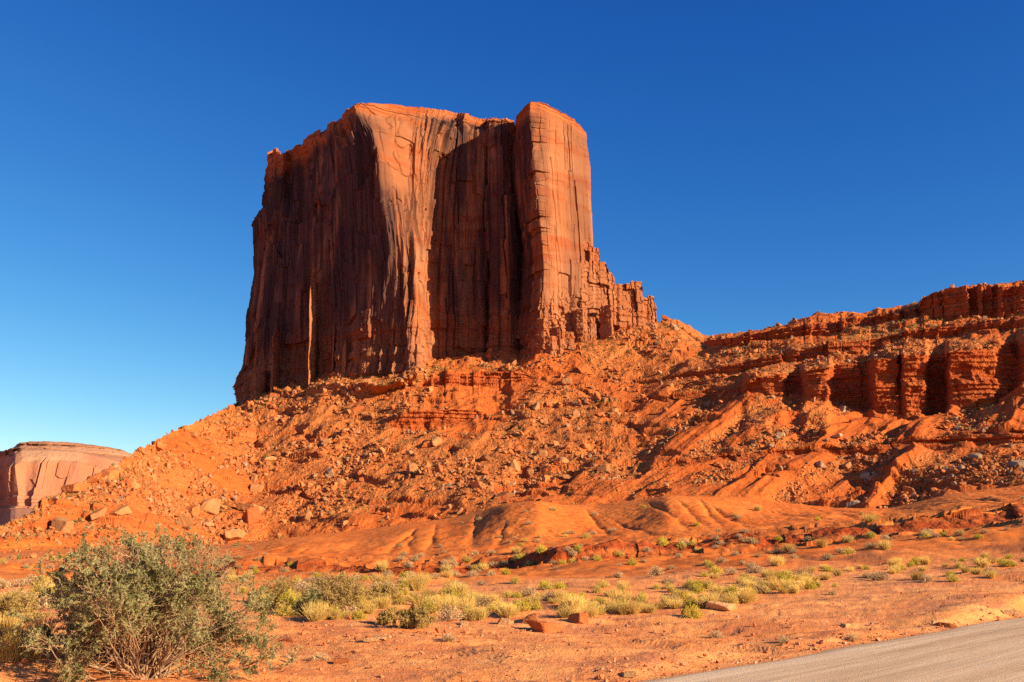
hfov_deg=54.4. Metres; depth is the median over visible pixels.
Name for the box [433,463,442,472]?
boulder
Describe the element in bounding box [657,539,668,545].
rabbitbrush
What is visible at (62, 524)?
boulder
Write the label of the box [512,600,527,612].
rabbitbrush
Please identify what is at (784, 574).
rabbitbrush
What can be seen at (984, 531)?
sage tuft
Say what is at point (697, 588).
rabbitbrush
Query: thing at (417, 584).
grass clump
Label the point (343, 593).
desert shrub
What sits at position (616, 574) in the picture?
sage tuft
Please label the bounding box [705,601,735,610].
rock
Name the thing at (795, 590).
grass clump
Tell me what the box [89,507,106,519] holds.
boulder
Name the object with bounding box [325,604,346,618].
rabbitbrush
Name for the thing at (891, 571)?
grass clump
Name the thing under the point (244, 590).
rabbitbrush
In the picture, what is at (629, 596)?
grass clump
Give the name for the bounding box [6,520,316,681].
desert bush
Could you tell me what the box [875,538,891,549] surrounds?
grass clump
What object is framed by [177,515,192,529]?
boulder
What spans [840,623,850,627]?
rock
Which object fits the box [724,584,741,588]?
grass clump
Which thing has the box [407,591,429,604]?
grass clump
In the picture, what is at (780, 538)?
rabbitbrush
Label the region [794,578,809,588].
grass clump
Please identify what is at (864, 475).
boulder
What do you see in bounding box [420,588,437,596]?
grass clump
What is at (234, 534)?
boulder
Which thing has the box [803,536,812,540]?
sage tuft
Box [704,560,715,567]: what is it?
rabbitbrush
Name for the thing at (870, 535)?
rabbitbrush
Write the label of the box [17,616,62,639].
grass clump
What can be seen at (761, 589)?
sage tuft
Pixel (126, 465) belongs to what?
boulder
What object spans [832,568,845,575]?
grass clump
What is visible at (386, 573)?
sage tuft
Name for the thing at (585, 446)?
boulder
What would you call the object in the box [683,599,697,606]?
rabbitbrush
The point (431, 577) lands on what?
grass clump
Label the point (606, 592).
grass clump
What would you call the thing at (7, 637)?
grass clump
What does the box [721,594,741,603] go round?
grass clump
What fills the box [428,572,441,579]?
sage tuft
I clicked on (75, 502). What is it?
boulder
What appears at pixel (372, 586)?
sage tuft
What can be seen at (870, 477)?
boulder
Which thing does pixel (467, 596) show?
grass clump
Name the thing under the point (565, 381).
boulder
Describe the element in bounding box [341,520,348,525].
boulder
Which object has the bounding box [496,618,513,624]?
rock
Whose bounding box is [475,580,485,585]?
sage tuft
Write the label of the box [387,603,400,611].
grass clump
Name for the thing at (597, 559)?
rabbitbrush
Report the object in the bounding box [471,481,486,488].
boulder
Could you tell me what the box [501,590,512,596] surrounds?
rabbitbrush
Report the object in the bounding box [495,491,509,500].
boulder
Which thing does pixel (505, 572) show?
rabbitbrush
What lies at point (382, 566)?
grass clump
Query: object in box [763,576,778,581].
grass clump
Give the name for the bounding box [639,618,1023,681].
road
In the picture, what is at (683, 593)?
grass clump
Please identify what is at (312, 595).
desert shrub
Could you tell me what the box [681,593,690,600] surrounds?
rabbitbrush
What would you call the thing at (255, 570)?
rabbitbrush
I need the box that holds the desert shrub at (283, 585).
[257,574,307,602]
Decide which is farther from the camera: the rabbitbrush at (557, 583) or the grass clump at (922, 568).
the grass clump at (922, 568)
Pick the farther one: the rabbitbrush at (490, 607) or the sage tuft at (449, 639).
the rabbitbrush at (490, 607)
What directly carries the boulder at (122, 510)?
on the hillside
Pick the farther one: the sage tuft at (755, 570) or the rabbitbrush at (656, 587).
the sage tuft at (755, 570)
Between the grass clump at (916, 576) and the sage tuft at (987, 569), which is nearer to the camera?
the grass clump at (916, 576)
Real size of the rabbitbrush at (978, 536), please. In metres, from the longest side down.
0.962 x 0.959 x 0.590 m
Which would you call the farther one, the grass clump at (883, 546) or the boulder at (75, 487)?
the boulder at (75, 487)
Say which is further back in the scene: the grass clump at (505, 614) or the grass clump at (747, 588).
the grass clump at (747, 588)
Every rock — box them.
[282,638,293,641]
[333,657,349,663]
[362,636,386,641]
[453,621,468,626]
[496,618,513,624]
[522,613,538,623]
[525,619,562,632]
[567,612,588,623]
[619,671,636,677]
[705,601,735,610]
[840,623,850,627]
[936,622,954,627]
[1000,610,1020,616]
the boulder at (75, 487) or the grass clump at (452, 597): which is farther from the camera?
the boulder at (75, 487)
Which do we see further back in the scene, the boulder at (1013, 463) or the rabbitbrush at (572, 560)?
the boulder at (1013, 463)
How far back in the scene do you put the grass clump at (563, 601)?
28.82 m
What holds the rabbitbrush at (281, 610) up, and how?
on the hillside
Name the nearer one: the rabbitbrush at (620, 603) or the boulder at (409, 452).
the rabbitbrush at (620, 603)
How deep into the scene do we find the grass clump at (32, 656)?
14.86 m
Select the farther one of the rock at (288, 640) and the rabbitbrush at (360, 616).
the rabbitbrush at (360, 616)
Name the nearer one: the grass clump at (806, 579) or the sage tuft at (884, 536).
the grass clump at (806, 579)
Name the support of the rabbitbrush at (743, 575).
on the hillside
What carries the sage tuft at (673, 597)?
on the hillside
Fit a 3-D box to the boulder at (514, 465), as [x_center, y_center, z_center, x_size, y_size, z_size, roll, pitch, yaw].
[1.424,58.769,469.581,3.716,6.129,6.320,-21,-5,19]
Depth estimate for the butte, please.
680.94 m
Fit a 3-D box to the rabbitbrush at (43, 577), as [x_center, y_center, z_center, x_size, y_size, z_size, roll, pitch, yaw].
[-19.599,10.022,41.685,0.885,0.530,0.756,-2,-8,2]
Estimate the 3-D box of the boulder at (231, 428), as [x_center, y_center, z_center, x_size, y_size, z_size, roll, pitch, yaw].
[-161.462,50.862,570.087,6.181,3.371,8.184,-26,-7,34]
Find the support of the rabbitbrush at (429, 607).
on the hillside
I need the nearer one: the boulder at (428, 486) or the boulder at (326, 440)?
the boulder at (428, 486)
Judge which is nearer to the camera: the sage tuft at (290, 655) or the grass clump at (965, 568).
the sage tuft at (290, 655)
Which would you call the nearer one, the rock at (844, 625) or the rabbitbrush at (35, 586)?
the rock at (844, 625)
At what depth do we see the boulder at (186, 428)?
497.72 m
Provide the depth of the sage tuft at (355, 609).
26.82 m
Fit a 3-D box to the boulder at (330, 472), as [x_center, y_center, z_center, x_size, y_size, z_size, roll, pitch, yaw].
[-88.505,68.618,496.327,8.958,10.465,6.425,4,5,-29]
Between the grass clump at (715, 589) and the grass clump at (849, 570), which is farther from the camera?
the grass clump at (849, 570)
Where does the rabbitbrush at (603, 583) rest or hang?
on the hillside
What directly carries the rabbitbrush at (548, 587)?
on the hillside
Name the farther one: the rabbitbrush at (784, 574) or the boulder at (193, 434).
the boulder at (193, 434)
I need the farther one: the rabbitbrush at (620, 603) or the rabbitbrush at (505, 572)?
the rabbitbrush at (505, 572)
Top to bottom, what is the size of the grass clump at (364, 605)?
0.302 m
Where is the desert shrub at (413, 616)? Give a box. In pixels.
[392,604,436,628]
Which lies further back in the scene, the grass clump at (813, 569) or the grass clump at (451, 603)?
the grass clump at (813, 569)
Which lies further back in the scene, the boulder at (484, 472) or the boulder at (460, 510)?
the boulder at (484, 472)
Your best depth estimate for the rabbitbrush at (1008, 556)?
50.33 m
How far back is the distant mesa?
2564.39 m
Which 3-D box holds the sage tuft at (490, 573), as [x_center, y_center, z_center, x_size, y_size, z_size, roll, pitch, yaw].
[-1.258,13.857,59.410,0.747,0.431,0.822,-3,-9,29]
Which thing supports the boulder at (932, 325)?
on the hillside
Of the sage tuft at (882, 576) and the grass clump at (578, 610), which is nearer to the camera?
the grass clump at (578, 610)
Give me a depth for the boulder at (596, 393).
559.82 m
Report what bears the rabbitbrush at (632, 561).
on the hillside
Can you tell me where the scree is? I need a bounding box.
[0,280,1023,559]
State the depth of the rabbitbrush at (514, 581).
44.17 m
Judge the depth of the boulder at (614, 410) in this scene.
539.51 m
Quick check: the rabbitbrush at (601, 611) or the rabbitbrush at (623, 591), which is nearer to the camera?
the rabbitbrush at (601, 611)
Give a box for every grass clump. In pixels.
[0,612,26,632]
[0,617,29,648]
[0,622,59,658]
[0,637,32,661]
[13,643,48,660]
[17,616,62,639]
[37,580,66,592]
[227,574,244,582]
[266,588,288,605]
[294,606,333,621]
[298,599,335,619]
[327,608,343,619]
[356,601,377,610]
[362,604,379,613]
[369,573,393,585]
[372,559,389,570]
[372,595,392,608]
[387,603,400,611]
[402,571,433,590]
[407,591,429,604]
[416,571,436,583]
[418,596,440,607]
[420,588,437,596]
[424,594,445,606]
[437,596,466,610]
[438,564,454,571]
[439,569,454,577]
[443,581,471,597]
[443,595,461,601]
[456,591,481,602]
[456,606,481,620]
[459,589,478,597]
[459,597,479,606]
[468,603,491,619]
[469,593,489,602]
[477,563,488,569]
[480,592,504,603]
[493,599,504,606]
[495,605,519,617]
[498,601,515,613]
[500,602,522,616]
[510,545,522,552]
[521,595,534,603]
[526,595,543,602]
[548,597,559,603]
[550,605,576,617]
[552,588,568,600]
[554,596,573,608]
[556,593,593,610]
[558,606,583,614]
[578,604,608,616]
[599,603,613,611]
[600,588,620,596]
[602,597,618,605]
[603,590,634,602]
[612,601,631,614]
[613,580,631,590]
[621,600,644,613]
[640,602,660,612]
[651,601,668,608]
[657,593,683,603]
[663,597,688,608]
[665,584,677,592]
[673,588,690,598]
[685,591,699,601]
[696,591,722,601]
[696,597,712,608]
[707,584,725,593]
[708,573,720,578]
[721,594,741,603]
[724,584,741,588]
[733,589,760,603]
[735,576,744,583]
[736,585,755,594]
[737,576,755,583]
[740,578,758,588]
[751,579,774,588]
[754,504,762,510]
[762,570,776,579]
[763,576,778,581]
[765,581,775,589]
[768,555,787,565]
[768,579,790,589]
[775,587,793,593]
[776,585,789,593]
[777,578,793,586]
[781,542,796,551]
[788,584,802,593]
[789,573,802,580]
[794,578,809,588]
[801,577,812,582]
[806,565,818,572]
[809,574,821,580]
[814,537,828,547]
[819,571,835,579]
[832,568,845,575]
[843,535,854,542]
[845,567,856,571]
[860,512,881,522]
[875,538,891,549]
[883,557,902,566]
[887,565,902,572]
[888,568,899,573]
[895,562,905,569]
[907,570,927,579]
[914,565,929,570]
[918,555,932,564]
[958,565,972,572]
[970,567,985,574]
[973,557,991,567]
[982,570,996,578]
[986,556,998,562]
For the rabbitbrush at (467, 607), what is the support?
on the hillside
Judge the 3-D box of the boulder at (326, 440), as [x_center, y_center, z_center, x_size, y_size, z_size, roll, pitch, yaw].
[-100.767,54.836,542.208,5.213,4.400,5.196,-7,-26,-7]
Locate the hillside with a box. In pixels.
[0,280,1023,681]
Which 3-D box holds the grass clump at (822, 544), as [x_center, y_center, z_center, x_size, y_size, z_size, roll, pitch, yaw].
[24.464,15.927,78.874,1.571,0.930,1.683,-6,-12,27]
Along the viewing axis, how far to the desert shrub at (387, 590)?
29.62 m
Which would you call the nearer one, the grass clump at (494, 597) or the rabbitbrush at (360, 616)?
the rabbitbrush at (360, 616)
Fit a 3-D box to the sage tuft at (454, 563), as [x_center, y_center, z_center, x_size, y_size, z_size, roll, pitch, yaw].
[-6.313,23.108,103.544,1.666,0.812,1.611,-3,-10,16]
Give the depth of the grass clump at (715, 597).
28.44 m
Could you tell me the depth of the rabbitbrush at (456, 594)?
33.87 m
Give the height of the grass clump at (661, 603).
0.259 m
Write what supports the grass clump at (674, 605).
on the hillside
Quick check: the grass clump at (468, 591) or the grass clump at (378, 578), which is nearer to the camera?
the grass clump at (468, 591)
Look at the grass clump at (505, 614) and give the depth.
25.98 m
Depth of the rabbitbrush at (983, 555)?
51.87 m
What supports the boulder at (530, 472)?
on the hillside
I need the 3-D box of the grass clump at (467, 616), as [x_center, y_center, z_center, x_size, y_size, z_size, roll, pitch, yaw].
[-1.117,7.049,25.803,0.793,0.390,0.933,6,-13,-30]
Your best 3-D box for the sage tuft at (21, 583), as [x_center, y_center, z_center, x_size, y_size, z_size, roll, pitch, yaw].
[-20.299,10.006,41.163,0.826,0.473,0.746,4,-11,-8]
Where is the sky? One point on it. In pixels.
(755, 164)
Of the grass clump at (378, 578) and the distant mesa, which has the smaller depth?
the grass clump at (378, 578)
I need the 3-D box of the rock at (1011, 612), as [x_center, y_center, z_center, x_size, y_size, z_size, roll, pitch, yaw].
[13.145,7.191,26.332,0.521,0.160,0.320,2,-6,4]
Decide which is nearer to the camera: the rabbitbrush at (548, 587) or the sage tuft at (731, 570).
the rabbitbrush at (548, 587)
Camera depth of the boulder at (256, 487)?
490.20 m
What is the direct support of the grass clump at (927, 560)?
on the hillside
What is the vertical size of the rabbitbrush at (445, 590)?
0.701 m
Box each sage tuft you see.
[0,578,13,588]
[9,578,29,586]
[26,576,47,585]
[33,592,65,608]
[45,563,55,568]
[280,567,289,572]
[281,650,299,659]
[290,580,315,592]
[309,651,330,660]
[342,605,361,614]
[351,574,364,579]
[368,581,383,589]
[380,569,395,577]
[396,555,405,560]
[402,560,415,567]
[410,555,419,561]
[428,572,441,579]
[436,605,465,621]
[439,634,456,641]
[447,560,458,565]
[450,569,461,576]
[466,570,478,576]
[470,550,478,555]
[473,595,493,606]
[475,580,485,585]
[486,570,497,575]
[488,561,498,565]
[519,586,537,596]
[540,590,557,600]
[563,545,571,551]
[568,550,577,556]
[612,571,625,577]
[642,546,650,552]
[645,565,663,576]
[660,577,676,583]
[668,594,684,602]
[674,553,683,557]
[677,538,689,544]
[708,629,723,637]
[715,557,727,562]
[721,567,738,574]
[739,536,752,542]
[742,561,757,568]
[744,564,765,572]
[752,583,771,594]
[770,548,783,552]
[777,636,790,643]
[789,548,798,552]
[794,568,813,576]
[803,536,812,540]
[819,553,834,559]
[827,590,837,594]
[834,547,844,553]
[841,634,861,641]
[862,572,872,578]
[863,542,877,548]
[868,571,889,580]
[879,534,889,539]
[916,574,933,582]
[980,529,988,533]
[983,565,998,573]
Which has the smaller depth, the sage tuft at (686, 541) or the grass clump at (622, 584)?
the grass clump at (622, 584)
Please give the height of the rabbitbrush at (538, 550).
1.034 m
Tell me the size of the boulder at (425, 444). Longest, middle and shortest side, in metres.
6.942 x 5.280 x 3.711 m
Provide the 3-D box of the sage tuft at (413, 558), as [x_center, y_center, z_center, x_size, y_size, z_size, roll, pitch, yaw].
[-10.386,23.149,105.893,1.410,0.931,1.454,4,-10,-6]
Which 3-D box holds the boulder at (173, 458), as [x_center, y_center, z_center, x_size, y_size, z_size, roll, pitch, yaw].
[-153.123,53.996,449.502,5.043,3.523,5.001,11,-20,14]
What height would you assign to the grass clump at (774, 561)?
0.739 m
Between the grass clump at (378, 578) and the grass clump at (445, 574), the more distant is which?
the grass clump at (445, 574)
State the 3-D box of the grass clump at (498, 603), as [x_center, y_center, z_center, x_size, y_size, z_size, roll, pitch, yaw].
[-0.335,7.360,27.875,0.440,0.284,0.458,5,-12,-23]
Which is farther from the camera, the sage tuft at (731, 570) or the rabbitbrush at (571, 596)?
the sage tuft at (731, 570)
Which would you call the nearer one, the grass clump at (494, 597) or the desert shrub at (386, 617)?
the desert shrub at (386, 617)
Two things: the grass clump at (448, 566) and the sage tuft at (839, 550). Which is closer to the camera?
the sage tuft at (839, 550)
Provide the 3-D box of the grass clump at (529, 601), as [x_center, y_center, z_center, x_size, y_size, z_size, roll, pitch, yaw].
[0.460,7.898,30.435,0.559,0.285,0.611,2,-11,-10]
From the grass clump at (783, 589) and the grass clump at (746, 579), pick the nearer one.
the grass clump at (783, 589)
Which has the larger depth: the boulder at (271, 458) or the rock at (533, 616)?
the boulder at (271, 458)
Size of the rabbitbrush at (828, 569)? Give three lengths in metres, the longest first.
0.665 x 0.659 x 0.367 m
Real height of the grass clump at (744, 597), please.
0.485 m
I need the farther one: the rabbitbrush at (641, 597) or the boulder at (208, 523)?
the boulder at (208, 523)
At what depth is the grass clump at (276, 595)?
29.28 m
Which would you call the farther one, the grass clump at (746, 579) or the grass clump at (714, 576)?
the grass clump at (714, 576)
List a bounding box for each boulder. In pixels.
[2,526,8,532]
[51,516,73,532]
[61,481,86,492]
[72,500,79,505]
[87,475,97,482]
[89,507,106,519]
[100,468,120,479]
[110,505,131,515]
[123,462,129,468]
[131,482,140,489]
[150,473,156,481]
[151,441,164,450]
[167,455,177,464]
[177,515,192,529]
[178,425,189,433]
[186,505,200,515]
[190,431,197,437]
[200,498,220,515]
[202,521,214,526]
[210,437,216,445]
[223,528,246,540]
[225,426,235,430]
[235,503,264,512]
[241,506,261,524]
[244,401,250,409]
[250,474,256,482]
[250,483,263,492]
[260,456,276,461]
[303,511,312,520]
[322,438,331,443]
[326,468,334,477]
[336,478,345,484]
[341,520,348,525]
[355,386,361,391]
[405,450,412,454]
[407,462,417,474]
[421,441,432,447]
[425,484,431,489]
[431,436,442,446]
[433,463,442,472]
[457,507,462,514]
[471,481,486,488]
[479,455,493,460]
[481,470,488,474]
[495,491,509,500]
[510,459,520,471]
[514,445,521,451]
[526,469,533,475]
[532,402,539,409]
[535,450,547,456]
[539,463,547,470]
[557,457,568,463]
[561,377,571,384]
[571,409,579,416]
[577,364,588,372]
[581,443,588,448]
[593,391,599,399]
[597,463,609,472]
[608,408,618,412]
[662,315,669,320]
[808,500,817,504]
[815,461,824,467]
[817,363,827,368]
[831,433,842,437]
[839,405,847,411]
[842,462,851,468]
[846,500,860,506]
[860,472,870,478]
[866,473,878,480]
[903,486,916,493]
[928,323,936,327]
[957,465,964,470]
[967,453,981,458]
[1007,460,1023,466]
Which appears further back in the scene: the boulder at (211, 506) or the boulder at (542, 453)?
the boulder at (542, 453)
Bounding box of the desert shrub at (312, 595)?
[295,586,333,615]
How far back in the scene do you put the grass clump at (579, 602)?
28.17 m
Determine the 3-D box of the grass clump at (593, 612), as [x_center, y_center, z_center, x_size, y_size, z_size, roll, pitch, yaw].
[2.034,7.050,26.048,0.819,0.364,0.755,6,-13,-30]
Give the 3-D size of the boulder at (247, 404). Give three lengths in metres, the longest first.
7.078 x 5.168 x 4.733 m
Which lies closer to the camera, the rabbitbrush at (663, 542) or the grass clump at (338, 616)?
the grass clump at (338, 616)
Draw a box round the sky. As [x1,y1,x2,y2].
[0,0,1023,453]
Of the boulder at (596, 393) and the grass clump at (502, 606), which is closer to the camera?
the grass clump at (502, 606)
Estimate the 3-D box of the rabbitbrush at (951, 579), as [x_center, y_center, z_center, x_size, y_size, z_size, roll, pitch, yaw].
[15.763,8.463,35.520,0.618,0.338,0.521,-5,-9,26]
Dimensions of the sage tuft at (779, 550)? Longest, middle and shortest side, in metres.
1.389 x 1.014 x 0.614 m
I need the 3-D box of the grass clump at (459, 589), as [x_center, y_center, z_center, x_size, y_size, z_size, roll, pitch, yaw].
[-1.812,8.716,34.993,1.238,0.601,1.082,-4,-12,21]
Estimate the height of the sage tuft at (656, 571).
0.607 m
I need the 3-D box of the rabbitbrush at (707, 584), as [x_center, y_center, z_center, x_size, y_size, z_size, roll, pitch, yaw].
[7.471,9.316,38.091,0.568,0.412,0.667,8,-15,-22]
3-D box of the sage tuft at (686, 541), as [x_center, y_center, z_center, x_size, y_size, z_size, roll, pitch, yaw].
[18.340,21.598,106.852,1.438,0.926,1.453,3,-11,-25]
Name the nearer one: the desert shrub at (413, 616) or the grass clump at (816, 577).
the desert shrub at (413, 616)
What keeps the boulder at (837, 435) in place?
on the hillside
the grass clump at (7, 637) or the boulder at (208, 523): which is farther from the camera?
the boulder at (208, 523)
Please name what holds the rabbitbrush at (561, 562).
on the hillside
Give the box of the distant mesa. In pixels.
[0,441,132,525]
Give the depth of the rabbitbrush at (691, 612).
25.86 m
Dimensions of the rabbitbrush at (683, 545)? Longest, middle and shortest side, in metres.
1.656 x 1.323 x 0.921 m
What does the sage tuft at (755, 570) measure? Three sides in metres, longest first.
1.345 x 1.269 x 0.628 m
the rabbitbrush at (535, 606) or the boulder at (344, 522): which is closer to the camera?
the rabbitbrush at (535, 606)
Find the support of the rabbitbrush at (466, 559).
on the hillside
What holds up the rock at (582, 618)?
on the hillside
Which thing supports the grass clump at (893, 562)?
on the hillside
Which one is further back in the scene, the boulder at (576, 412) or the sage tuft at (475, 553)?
the boulder at (576, 412)
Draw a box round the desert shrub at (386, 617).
[375,607,398,624]
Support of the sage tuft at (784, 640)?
on the hillside
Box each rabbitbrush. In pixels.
[25,580,49,596]
[32,575,52,585]
[238,585,250,592]
[250,566,259,573]
[256,595,274,606]
[272,600,298,615]
[275,589,300,607]
[290,575,301,582]
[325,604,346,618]
[352,609,367,619]
[355,599,369,611]
[360,574,368,580]
[395,597,405,604]
[398,576,409,587]
[417,596,443,613]
[440,579,463,595]
[449,591,460,597]
[462,555,472,562]
[463,603,474,611]
[485,602,495,610]
[500,568,510,574]
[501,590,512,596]
[510,575,521,583]
[510,591,522,597]
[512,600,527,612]
[515,552,525,559]
[517,598,532,611]
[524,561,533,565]
[528,600,541,609]
[534,544,546,553]
[538,579,552,588]
[544,585,552,589]
[554,581,566,588]
[558,559,567,563]
[565,591,578,600]
[568,557,576,562]
[572,544,582,551]
[582,532,589,537]
[587,602,605,614]
[591,584,602,593]
[593,555,601,560]
[597,580,610,587]
[599,597,609,604]
[611,597,627,610]
[614,550,623,556]
[617,586,628,594]
[627,557,637,565]
[634,592,647,603]
[652,583,661,588]
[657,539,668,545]
[664,581,673,588]
[675,541,686,547]
[680,602,702,617]
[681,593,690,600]
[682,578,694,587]
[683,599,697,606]
[688,540,695,544]
[688,582,704,593]
[689,578,706,588]
[699,572,709,576]
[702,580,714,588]
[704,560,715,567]
[708,565,723,573]
[720,586,737,594]
[739,572,751,578]
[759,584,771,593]
[773,535,782,540]
[781,570,792,577]
[805,581,818,588]
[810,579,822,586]
[822,565,833,571]
[840,546,855,554]
[865,531,875,537]
[910,556,920,563]
[920,531,930,537]
[945,573,961,581]
[952,561,963,567]
[972,533,983,538]
[981,552,989,558]
[997,557,1014,566]
[1004,554,1012,558]
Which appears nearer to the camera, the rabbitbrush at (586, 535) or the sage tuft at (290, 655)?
the sage tuft at (290, 655)
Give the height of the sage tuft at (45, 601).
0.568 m
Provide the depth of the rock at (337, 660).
17.13 m
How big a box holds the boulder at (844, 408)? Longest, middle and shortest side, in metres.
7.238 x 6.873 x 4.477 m
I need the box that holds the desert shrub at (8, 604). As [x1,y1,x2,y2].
[0,585,56,623]
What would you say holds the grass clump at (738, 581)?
on the hillside
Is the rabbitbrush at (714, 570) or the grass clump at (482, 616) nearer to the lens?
the grass clump at (482, 616)
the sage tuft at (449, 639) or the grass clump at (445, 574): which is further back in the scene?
the grass clump at (445, 574)
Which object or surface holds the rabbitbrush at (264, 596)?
on the hillside
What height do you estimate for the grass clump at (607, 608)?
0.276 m
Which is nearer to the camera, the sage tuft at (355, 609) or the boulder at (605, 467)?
the sage tuft at (355, 609)
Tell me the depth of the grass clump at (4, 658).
14.77 m
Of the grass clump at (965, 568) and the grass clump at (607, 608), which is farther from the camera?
the grass clump at (965, 568)
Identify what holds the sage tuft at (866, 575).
on the hillside
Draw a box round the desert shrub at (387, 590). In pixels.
[365,580,405,604]
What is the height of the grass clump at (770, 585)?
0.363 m
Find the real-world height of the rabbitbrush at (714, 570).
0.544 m
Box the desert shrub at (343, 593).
[304,565,375,610]
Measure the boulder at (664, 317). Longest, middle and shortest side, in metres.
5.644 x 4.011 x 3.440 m
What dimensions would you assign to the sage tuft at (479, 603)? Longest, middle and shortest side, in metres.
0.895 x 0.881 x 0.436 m
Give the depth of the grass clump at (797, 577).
40.86 m
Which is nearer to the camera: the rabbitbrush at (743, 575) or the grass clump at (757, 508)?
the rabbitbrush at (743, 575)
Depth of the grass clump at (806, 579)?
36.99 m
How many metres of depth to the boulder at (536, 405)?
561.16 m
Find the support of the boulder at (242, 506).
on the hillside
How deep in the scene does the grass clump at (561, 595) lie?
32.27 m
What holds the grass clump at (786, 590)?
on the hillside
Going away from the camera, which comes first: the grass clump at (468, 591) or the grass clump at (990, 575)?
the grass clump at (468, 591)
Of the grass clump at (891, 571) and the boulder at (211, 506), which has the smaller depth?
the grass clump at (891, 571)
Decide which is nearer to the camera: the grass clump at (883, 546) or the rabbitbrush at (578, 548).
the grass clump at (883, 546)
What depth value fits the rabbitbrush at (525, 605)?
26.62 m
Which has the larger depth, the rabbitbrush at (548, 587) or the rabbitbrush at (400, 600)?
the rabbitbrush at (548, 587)
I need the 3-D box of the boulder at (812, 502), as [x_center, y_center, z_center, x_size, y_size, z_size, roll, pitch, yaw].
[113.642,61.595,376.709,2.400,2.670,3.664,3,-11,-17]
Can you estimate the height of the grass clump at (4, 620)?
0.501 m
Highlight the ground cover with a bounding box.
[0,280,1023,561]
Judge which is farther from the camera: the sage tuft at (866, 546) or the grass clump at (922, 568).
the sage tuft at (866, 546)
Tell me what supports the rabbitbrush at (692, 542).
on the hillside
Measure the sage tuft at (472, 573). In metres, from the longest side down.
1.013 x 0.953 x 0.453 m
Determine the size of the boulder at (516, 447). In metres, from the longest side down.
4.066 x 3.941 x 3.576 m
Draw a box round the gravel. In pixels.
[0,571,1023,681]
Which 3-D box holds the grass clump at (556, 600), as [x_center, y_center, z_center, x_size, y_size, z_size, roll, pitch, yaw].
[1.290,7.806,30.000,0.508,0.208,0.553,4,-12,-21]
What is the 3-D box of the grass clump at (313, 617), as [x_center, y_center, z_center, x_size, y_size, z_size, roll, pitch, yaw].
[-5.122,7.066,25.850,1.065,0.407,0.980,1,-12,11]
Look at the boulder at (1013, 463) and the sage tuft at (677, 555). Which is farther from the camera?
the boulder at (1013, 463)
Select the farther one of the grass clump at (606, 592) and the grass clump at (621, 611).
the grass clump at (606, 592)
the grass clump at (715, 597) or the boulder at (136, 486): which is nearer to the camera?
the grass clump at (715, 597)
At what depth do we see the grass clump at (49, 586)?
29.90 m
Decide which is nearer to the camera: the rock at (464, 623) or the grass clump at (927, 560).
the rock at (464, 623)
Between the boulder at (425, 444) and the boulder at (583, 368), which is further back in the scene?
the boulder at (583, 368)
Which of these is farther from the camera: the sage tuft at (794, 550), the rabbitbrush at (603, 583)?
the sage tuft at (794, 550)
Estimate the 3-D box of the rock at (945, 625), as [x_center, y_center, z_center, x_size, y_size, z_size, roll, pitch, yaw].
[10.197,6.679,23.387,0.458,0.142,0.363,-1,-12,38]
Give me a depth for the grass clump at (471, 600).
29.10 m
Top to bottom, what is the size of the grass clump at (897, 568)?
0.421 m
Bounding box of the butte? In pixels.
[233,101,657,401]
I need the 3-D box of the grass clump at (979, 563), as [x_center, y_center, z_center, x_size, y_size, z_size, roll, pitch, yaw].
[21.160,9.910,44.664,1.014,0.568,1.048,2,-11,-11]
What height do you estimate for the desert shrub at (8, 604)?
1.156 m
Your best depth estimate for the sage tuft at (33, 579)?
41.54 m
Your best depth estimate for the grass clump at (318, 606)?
26.00 m
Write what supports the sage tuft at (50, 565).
on the hillside
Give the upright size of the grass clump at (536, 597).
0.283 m
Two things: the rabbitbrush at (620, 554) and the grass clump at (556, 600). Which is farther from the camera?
the rabbitbrush at (620, 554)
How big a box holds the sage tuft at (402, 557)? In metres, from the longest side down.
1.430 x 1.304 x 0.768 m
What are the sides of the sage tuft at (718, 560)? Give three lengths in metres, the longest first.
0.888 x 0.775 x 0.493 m
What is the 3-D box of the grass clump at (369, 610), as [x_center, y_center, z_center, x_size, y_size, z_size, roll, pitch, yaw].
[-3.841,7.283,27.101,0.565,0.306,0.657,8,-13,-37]
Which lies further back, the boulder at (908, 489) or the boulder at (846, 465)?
the boulder at (846, 465)
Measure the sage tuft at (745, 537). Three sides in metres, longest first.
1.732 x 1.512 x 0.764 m
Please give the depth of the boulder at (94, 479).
351.82 m
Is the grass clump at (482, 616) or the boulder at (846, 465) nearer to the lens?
the grass clump at (482, 616)
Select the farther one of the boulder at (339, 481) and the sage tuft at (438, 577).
the boulder at (339, 481)
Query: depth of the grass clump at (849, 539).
93.41 m
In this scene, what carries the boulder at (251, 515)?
on the hillside
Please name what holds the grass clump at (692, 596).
on the hillside
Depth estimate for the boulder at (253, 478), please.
495.16 m
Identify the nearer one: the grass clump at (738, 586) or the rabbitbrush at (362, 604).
the rabbitbrush at (362, 604)
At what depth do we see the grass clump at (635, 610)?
27.48 m
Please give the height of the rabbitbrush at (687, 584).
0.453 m
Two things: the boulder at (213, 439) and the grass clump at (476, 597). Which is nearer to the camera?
the grass clump at (476, 597)
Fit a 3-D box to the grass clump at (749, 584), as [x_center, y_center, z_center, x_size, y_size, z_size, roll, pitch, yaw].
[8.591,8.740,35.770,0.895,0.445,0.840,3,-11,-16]

